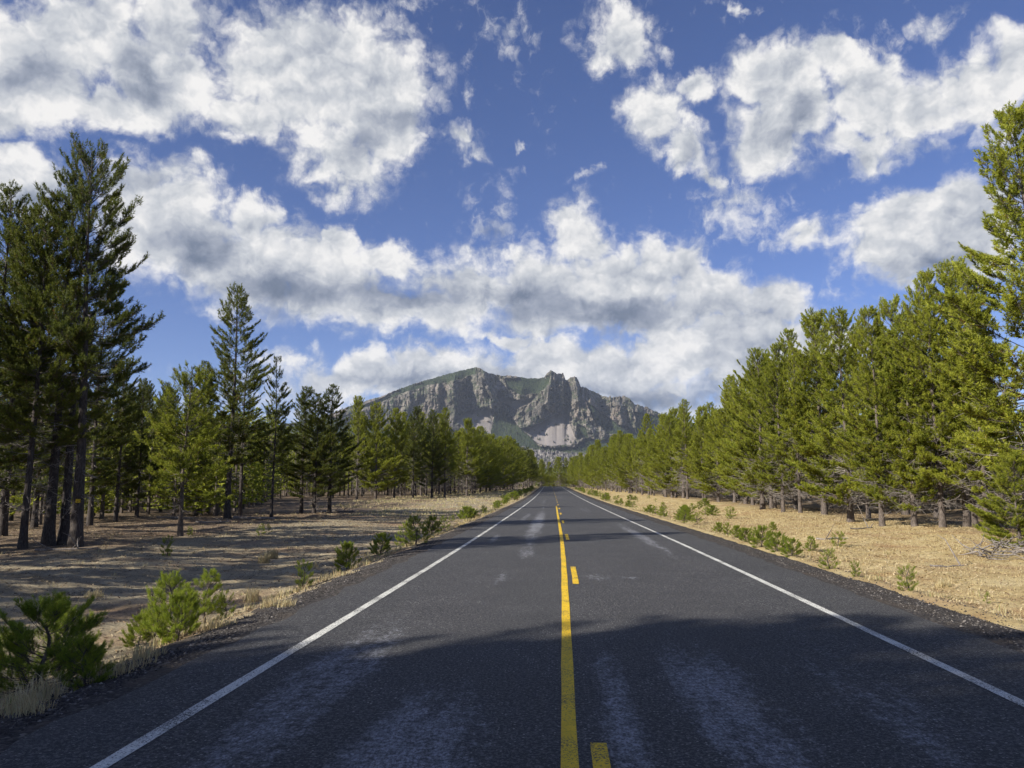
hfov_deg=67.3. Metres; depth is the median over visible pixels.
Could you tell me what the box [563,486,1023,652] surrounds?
gravel shoulder
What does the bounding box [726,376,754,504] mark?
pine tree
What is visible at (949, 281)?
pine tree
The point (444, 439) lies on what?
pine tree
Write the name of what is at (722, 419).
pine tree
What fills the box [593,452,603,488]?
pine tree
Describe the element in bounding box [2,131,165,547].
pine tree
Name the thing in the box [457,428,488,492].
pine tree
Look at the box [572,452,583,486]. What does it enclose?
pine tree
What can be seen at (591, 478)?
pine tree
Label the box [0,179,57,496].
pine tree
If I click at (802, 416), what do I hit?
pine tree
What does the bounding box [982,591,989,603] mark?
young pine
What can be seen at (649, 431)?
pine tree
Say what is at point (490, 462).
pine tree
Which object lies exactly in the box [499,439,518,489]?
pine tree
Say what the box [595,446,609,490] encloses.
pine tree
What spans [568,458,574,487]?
pine tree
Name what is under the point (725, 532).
young pine
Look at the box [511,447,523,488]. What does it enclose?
pine tree
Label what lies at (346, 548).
young pine
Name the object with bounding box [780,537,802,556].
young pine
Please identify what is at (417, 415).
pine tree
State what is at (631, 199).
sky
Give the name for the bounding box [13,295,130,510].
pine tree
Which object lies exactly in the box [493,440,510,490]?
pine tree
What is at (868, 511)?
pine tree
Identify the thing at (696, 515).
young pine
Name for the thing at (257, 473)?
distant woods
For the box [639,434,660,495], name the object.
pine tree
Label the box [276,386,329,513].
pine tree
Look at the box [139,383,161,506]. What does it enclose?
pine tree
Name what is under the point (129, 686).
gravel shoulder
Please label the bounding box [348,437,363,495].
pine tree
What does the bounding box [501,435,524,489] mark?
pine tree
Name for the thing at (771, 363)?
pine tree
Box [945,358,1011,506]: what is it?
pine tree
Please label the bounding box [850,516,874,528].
fallen log
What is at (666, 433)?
pine tree
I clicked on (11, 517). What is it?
pine tree
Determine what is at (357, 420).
pine tree
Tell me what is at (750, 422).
pine tree
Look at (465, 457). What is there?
pine tree
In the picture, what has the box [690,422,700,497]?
pine tree
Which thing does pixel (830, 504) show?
pine tree
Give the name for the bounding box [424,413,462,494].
pine tree
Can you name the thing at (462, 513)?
young pine
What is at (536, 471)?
pine tree
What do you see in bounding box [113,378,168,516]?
pine tree
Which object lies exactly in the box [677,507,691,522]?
young pine
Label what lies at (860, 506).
pine tree
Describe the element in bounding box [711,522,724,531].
young pine
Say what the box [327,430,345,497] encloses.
pine tree
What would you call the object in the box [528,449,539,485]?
pine tree
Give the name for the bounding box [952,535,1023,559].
dead brush
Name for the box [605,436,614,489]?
pine tree
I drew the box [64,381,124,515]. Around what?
pine tree
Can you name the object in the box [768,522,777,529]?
young pine
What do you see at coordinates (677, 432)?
pine tree
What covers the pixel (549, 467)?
pine tree
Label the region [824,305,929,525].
pine tree
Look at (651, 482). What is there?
pine tree
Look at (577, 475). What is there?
pine tree
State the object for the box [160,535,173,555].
young pine
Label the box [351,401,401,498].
pine tree
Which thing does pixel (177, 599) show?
young pine
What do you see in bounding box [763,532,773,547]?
young pine
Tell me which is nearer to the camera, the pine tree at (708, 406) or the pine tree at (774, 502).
the pine tree at (774, 502)
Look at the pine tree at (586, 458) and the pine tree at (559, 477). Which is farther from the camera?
the pine tree at (559, 477)
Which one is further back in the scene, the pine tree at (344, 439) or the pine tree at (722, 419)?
the pine tree at (722, 419)
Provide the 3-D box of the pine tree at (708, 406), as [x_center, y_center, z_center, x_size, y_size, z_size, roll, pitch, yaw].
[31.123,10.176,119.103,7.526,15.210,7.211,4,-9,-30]
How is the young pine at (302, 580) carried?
on the ground at (130, 572)
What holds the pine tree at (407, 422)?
on the ground at (130, 572)
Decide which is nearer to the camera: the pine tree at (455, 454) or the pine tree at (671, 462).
the pine tree at (671, 462)
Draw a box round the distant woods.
[0,399,1023,524]
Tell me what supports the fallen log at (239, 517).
on the ground at (130, 572)
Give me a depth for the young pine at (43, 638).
9.84 m
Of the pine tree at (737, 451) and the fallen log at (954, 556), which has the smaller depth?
the fallen log at (954, 556)
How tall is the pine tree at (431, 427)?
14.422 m
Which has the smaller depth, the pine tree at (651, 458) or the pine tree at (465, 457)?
the pine tree at (651, 458)
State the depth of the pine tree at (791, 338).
60.14 m
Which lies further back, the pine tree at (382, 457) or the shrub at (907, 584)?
the pine tree at (382, 457)
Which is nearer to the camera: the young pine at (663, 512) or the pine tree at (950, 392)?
the pine tree at (950, 392)
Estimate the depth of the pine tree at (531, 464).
297.42 m
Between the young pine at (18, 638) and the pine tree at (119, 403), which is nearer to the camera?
the young pine at (18, 638)
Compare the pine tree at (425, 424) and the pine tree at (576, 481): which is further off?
the pine tree at (576, 481)
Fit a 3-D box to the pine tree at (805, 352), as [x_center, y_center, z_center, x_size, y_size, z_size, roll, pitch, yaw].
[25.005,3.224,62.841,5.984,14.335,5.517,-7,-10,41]
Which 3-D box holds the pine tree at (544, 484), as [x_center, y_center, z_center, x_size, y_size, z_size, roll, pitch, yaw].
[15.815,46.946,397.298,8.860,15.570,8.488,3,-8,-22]
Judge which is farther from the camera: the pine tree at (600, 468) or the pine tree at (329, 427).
the pine tree at (600, 468)
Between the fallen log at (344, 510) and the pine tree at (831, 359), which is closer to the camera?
the pine tree at (831, 359)
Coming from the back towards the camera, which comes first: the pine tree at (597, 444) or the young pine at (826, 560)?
the pine tree at (597, 444)
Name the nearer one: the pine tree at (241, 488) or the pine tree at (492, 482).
the pine tree at (241, 488)
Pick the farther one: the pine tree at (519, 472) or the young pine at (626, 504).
the pine tree at (519, 472)
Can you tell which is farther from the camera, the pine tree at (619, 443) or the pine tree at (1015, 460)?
the pine tree at (619, 443)
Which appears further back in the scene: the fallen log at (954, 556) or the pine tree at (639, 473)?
the pine tree at (639, 473)
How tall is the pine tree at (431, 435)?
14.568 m
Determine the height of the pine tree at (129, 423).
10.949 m
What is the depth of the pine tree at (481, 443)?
175.54 m
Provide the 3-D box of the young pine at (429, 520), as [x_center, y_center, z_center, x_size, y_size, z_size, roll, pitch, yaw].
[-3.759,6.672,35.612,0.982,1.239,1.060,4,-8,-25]
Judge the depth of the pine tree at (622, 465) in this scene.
167.62 m
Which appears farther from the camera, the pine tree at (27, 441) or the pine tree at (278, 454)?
the pine tree at (278, 454)
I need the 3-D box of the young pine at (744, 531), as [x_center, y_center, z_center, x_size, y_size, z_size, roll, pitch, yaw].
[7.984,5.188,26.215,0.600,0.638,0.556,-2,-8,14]
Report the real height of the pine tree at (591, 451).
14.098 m
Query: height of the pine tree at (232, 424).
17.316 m
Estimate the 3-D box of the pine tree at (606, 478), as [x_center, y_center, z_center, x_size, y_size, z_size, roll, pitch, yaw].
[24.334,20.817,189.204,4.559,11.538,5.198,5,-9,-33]
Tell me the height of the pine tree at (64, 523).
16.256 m
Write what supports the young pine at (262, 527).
on the ground at (130, 572)
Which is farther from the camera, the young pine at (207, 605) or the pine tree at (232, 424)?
the pine tree at (232, 424)
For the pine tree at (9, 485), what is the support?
on the ground at (130, 572)
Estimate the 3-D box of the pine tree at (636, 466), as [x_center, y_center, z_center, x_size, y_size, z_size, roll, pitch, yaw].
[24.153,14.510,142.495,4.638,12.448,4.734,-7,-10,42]
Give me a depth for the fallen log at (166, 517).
50.69 m
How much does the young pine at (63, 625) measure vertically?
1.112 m
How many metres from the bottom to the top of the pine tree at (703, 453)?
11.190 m
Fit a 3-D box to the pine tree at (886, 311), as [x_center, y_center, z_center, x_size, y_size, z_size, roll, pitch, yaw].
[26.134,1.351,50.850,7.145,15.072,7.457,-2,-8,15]
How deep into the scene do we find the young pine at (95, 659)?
7.31 m
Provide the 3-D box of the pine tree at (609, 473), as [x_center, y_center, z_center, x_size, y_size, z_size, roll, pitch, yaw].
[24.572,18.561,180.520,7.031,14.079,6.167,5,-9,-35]
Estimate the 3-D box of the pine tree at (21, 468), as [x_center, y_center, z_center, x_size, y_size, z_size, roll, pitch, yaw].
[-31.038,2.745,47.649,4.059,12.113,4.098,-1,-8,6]
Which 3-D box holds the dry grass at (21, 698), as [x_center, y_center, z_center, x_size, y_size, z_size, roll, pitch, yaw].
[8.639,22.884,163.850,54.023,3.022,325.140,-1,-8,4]
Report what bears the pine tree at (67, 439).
on the ground at (130, 572)
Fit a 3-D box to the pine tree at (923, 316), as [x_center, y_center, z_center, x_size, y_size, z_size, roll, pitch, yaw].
[18.595,0.622,33.832,4.473,11.623,4.852,-2,-8,16]
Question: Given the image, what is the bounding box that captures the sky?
[0,0,1023,438]
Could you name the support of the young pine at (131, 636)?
on the ground at (130, 572)
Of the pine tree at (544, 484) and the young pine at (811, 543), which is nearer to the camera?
the young pine at (811, 543)
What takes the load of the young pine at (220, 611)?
on the ground at (130, 572)
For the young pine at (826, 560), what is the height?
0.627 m
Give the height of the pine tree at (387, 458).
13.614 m
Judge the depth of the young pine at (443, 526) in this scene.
40.84 m
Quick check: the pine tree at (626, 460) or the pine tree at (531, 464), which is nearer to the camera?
the pine tree at (626, 460)
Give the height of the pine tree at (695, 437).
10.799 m
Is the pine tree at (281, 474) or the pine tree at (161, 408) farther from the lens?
the pine tree at (281, 474)
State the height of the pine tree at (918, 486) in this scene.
9.911 m
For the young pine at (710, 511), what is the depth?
52.51 m
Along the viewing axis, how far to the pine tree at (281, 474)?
113.72 m
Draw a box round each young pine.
[0,589,108,701]
[0,627,36,677]
[32,605,113,673]
[34,593,75,674]
[51,632,117,691]
[118,612,155,648]
[133,569,199,645]
[140,585,172,640]
[149,588,204,642]
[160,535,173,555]
[186,567,226,622]
[187,526,192,535]
[215,588,235,617]
[256,522,266,535]
[295,559,313,588]
[333,540,361,571]
[367,532,390,555]
[394,520,418,546]
[403,514,430,544]
[421,515,442,536]
[439,514,450,528]
[456,505,474,518]
[464,508,479,518]
[507,492,518,499]
[625,500,632,506]
[659,509,667,516]
[673,505,694,519]
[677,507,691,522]
[690,512,703,522]
[700,498,710,506]
[705,505,720,515]
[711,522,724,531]
[722,522,731,534]
[725,506,735,518]
[729,525,743,537]
[737,528,754,541]
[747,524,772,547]
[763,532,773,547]
[765,531,787,551]
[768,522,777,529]
[777,535,789,552]
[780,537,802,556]
[803,536,818,550]
[818,548,839,568]
[831,531,846,546]
[849,560,860,575]
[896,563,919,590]
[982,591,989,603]
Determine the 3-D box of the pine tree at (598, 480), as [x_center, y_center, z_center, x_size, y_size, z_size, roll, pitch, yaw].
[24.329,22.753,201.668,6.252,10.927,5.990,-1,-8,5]
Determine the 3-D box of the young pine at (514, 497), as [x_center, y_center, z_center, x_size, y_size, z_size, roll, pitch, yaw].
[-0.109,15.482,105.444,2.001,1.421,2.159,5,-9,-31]
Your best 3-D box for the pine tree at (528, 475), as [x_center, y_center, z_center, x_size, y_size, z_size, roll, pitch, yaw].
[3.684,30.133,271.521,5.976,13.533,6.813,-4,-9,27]
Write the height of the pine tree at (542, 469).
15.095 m
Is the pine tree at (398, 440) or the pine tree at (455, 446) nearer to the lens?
the pine tree at (398, 440)
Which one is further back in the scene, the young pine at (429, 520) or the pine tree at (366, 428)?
the pine tree at (366, 428)
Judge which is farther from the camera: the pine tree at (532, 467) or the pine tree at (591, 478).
the pine tree at (532, 467)
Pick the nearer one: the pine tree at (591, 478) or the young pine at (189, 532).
the young pine at (189, 532)
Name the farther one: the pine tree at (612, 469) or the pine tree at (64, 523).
the pine tree at (612, 469)
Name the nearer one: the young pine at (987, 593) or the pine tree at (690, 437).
the young pine at (987, 593)
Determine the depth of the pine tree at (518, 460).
236.35 m
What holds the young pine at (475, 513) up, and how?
on the ground at (130, 572)
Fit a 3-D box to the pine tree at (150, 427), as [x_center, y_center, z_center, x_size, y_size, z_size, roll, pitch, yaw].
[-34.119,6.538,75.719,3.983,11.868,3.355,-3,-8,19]
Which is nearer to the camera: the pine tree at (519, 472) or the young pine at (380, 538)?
the young pine at (380, 538)
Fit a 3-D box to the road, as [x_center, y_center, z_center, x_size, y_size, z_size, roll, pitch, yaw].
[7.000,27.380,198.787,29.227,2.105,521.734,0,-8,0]
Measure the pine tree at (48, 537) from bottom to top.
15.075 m
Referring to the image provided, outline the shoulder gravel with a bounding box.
[0,515,1023,735]
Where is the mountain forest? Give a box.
[325,368,674,450]
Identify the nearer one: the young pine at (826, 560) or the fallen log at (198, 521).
the young pine at (826, 560)
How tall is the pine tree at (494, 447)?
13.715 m
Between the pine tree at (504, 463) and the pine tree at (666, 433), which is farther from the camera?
the pine tree at (504, 463)
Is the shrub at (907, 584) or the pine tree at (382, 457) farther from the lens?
the pine tree at (382, 457)
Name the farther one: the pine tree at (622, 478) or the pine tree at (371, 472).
the pine tree at (622, 478)
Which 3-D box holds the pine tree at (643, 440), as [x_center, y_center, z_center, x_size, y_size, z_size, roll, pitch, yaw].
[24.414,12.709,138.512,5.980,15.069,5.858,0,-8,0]
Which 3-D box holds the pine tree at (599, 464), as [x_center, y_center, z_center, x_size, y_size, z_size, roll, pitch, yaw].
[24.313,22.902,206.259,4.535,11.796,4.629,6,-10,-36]
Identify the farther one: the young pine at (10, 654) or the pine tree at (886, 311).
the pine tree at (886, 311)
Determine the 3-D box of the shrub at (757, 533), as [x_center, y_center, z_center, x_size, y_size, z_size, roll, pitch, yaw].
[7.675,4.762,23.766,0.756,0.867,0.816,1,-8,-11]
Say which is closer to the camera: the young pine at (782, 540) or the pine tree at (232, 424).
the young pine at (782, 540)
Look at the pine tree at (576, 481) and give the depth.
276.00 m
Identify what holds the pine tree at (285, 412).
on the ground at (130, 572)
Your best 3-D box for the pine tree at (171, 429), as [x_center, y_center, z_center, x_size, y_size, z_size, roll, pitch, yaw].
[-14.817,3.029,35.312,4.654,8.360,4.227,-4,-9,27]
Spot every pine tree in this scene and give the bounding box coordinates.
[0,139,150,544]
[0,169,133,546]
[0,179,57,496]
[0,192,110,548]
[0,206,91,535]
[0,306,28,478]
[1,393,41,506]
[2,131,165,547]
[2,400,39,520]
[7,253,92,526]
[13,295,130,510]
[36,384,50,510]
[63,281,138,525]
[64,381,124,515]
[86,357,153,521]
[102,383,131,510]
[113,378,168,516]
[113,383,143,509]
[133,360,234,536]
[135,380,154,437]
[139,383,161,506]
[144,381,184,511]
[148,399,173,504]
[168,360,231,514]
[168,389,184,505]
[184,282,277,518]
[215,339,272,515]
[251,356,297,516]
[260,412,287,491]
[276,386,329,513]
[276,427,293,498]
[279,392,345,513]
[290,414,315,491]
[303,383,364,512]
[316,424,341,497]
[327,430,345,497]
[340,395,377,498]
[342,422,355,495]
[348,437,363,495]
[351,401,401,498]
[352,416,375,496]
[355,429,374,495]
[370,428,383,475]
[374,442,384,495]
[378,407,411,497]
[379,411,423,496]
[379,423,397,494]
[399,406,431,495]
[399,420,426,497]
[412,411,436,494]
[413,409,449,497]
[422,418,435,495]
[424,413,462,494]
[429,407,457,497]
[437,428,457,488]
[448,426,460,493]
[451,430,472,493]
[453,417,484,495]
[454,428,473,492]
[456,426,490,491]
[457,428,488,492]
[463,437,490,492]
[473,426,501,492]
[476,436,501,491]
[479,436,498,486]
[484,437,503,490]
[488,433,504,488]
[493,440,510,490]
[494,440,505,490]
[497,439,508,489]
[498,436,509,489]
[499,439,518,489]
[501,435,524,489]
[508,439,522,488]
[509,450,517,489]
[511,446,527,488]
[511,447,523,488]
[514,443,527,488]
[520,451,531,487]
[523,450,532,487]
[524,447,534,486]
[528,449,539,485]
[528,451,537,486]
[531,451,539,485]
[534,459,542,485]
[537,460,549,485]
[538,459,546,485]
[545,462,553,485]
[547,456,564,485]
[553,457,565,485]
[560,457,569,486]
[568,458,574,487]
[570,456,577,480]
[571,461,584,487]
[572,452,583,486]
[573,455,583,486]
[579,444,595,488]
[581,448,589,488]
[586,455,596,488]
[587,451,601,489]
[588,439,602,489]
[593,450,613,490]
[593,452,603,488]
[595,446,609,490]
[596,447,603,490]
[601,433,621,491]
[601,447,615,490]
[604,439,617,490]
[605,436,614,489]
[607,430,624,491]
[608,439,623,491]
[612,433,636,492]
[614,437,639,493]
[616,447,625,491]
[617,433,632,492]
[625,438,644,492]
[629,429,646,494]
[630,413,654,494]
[633,443,644,493]
[638,428,658,494]
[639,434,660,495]
[645,412,672,496]
[645,420,669,496]
[646,415,690,497]
[657,407,680,497]
[664,407,693,497]
[667,411,700,491]
[669,425,694,494]
[670,399,699,498]
[679,406,714,498]
[682,415,711,501]
[687,408,731,501]
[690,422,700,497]
[693,409,727,498]
[702,374,749,501]
[702,377,765,503]
[702,402,723,496]
[717,347,806,508]
[719,401,741,499]
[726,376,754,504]
[735,372,768,499]
[737,365,802,507]
[740,361,787,507]
[746,342,810,511]
[763,328,833,508]
[765,350,826,512]
[769,307,874,514]
[779,357,809,506]
[785,306,899,521]
[802,340,855,508]
[810,382,842,507]
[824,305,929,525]
[828,362,884,508]
[832,326,895,518]
[844,312,965,526]
[866,352,922,509]
[867,293,944,514]
[877,267,989,526]
[896,256,1015,526]
[897,322,954,516]
[920,268,1023,532]
[924,100,1023,499]
[926,292,1004,527]
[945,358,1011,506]
[965,451,1023,546]
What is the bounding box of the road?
[0,486,1023,767]
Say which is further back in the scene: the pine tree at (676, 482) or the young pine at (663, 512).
the pine tree at (676, 482)
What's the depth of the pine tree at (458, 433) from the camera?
158.81 m
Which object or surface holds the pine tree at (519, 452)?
on the ground at (130, 572)
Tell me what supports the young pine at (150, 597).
on the ground at (130, 572)
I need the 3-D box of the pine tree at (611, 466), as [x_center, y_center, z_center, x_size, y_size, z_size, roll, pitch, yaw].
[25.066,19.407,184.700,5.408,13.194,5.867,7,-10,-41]
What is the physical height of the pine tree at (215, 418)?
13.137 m
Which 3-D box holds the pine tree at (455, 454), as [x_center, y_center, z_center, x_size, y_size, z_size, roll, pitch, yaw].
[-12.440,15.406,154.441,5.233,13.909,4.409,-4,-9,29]
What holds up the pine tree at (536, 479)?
on the ground at (130, 572)
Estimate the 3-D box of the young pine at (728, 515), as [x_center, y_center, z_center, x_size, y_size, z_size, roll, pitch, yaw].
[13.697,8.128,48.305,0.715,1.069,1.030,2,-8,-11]
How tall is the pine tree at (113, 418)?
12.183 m
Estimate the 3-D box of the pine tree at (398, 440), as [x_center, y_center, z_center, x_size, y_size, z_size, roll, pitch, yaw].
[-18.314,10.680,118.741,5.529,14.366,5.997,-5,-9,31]
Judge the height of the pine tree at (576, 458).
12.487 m
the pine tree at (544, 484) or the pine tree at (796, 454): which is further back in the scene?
the pine tree at (544, 484)
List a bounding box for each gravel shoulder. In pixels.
[0,486,541,753]
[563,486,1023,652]
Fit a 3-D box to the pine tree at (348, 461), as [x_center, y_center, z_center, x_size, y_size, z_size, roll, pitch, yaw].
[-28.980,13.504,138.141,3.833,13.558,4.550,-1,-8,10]
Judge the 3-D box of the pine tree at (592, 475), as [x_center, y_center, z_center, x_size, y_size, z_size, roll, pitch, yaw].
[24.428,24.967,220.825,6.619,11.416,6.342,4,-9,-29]
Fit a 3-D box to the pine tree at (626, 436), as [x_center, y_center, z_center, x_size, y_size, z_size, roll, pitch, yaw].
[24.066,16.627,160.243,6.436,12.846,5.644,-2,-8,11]
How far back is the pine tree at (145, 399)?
84.97 m
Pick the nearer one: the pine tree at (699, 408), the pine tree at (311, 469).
the pine tree at (311, 469)
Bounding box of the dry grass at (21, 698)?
[0,486,1023,717]
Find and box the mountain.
[263,367,693,450]
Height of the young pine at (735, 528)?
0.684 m
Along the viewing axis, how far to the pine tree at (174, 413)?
85.84 m
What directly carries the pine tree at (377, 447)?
on the ground at (130, 572)
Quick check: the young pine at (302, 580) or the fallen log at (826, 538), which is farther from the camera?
the fallen log at (826, 538)
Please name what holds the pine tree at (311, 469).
on the ground at (130, 572)
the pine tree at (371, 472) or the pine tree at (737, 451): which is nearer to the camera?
the pine tree at (737, 451)
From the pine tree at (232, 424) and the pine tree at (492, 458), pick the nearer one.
the pine tree at (232, 424)
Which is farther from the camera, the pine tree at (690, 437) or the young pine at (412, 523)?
the pine tree at (690, 437)
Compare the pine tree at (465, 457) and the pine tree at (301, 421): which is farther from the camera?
the pine tree at (465, 457)
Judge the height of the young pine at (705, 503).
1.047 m
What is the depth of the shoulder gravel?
10.34 m
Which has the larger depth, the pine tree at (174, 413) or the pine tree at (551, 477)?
the pine tree at (551, 477)
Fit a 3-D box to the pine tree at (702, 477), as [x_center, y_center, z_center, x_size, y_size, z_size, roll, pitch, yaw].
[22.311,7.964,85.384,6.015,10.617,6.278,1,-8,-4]
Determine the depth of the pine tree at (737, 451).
56.26 m
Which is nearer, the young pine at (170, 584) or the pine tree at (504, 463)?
the young pine at (170, 584)
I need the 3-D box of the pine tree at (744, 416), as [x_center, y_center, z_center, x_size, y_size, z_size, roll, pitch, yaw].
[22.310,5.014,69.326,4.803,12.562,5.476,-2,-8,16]
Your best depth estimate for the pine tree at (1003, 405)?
27.62 m
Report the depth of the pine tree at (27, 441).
41.05 m
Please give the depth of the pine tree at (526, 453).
287.92 m
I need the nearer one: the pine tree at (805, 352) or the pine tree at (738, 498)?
the pine tree at (805, 352)
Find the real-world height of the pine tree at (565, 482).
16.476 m
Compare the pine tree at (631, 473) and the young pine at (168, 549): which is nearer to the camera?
the young pine at (168, 549)
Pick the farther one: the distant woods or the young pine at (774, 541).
the distant woods
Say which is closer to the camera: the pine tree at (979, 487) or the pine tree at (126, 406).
the pine tree at (979, 487)
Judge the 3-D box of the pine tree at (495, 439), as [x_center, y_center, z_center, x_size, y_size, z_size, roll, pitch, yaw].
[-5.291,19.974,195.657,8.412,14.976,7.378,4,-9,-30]
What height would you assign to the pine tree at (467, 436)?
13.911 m
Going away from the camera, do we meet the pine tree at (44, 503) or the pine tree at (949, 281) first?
the pine tree at (949, 281)
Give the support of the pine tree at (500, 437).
on the ground at (130, 572)
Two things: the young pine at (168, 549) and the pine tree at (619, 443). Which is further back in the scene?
the pine tree at (619, 443)
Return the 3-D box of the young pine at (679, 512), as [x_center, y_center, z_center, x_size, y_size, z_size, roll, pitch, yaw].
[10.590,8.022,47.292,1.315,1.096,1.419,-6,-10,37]
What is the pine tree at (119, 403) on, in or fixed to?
on the ground at (130, 572)
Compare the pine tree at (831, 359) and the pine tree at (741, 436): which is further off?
the pine tree at (741, 436)
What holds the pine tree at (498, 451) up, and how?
on the ground at (130, 572)
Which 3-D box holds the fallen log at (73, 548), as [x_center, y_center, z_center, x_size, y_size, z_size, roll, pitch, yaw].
[-15.496,5.479,26.759,2.198,0.676,0.917,4,-9,-26]
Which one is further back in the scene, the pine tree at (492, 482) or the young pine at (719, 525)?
the pine tree at (492, 482)
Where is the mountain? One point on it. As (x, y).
(547, 431)
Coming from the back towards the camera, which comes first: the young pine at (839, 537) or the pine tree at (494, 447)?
the pine tree at (494, 447)
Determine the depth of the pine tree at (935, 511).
46.18 m
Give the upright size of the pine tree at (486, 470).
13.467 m
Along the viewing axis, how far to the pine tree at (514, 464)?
230.47 m
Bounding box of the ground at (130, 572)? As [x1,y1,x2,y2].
[0,444,1023,713]
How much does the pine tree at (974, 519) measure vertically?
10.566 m
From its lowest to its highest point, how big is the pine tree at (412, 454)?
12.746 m
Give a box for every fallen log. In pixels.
[30,532,101,550]
[156,512,192,518]
[192,515,233,522]
[233,510,275,519]
[321,505,359,512]
[816,523,847,539]
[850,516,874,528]
[930,535,963,566]
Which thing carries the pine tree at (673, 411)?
on the ground at (130, 572)
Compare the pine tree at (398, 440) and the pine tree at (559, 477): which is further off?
the pine tree at (559, 477)
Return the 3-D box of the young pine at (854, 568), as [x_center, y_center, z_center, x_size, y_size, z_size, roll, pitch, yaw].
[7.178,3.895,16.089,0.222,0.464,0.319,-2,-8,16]
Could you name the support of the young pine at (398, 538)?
on the gravel shoulder at (129, 686)
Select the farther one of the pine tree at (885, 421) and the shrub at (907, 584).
the pine tree at (885, 421)
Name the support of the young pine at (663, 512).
on the ground at (130, 572)
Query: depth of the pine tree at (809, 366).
50.95 m
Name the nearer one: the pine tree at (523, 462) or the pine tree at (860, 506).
the pine tree at (860, 506)
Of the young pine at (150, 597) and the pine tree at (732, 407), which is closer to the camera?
the young pine at (150, 597)

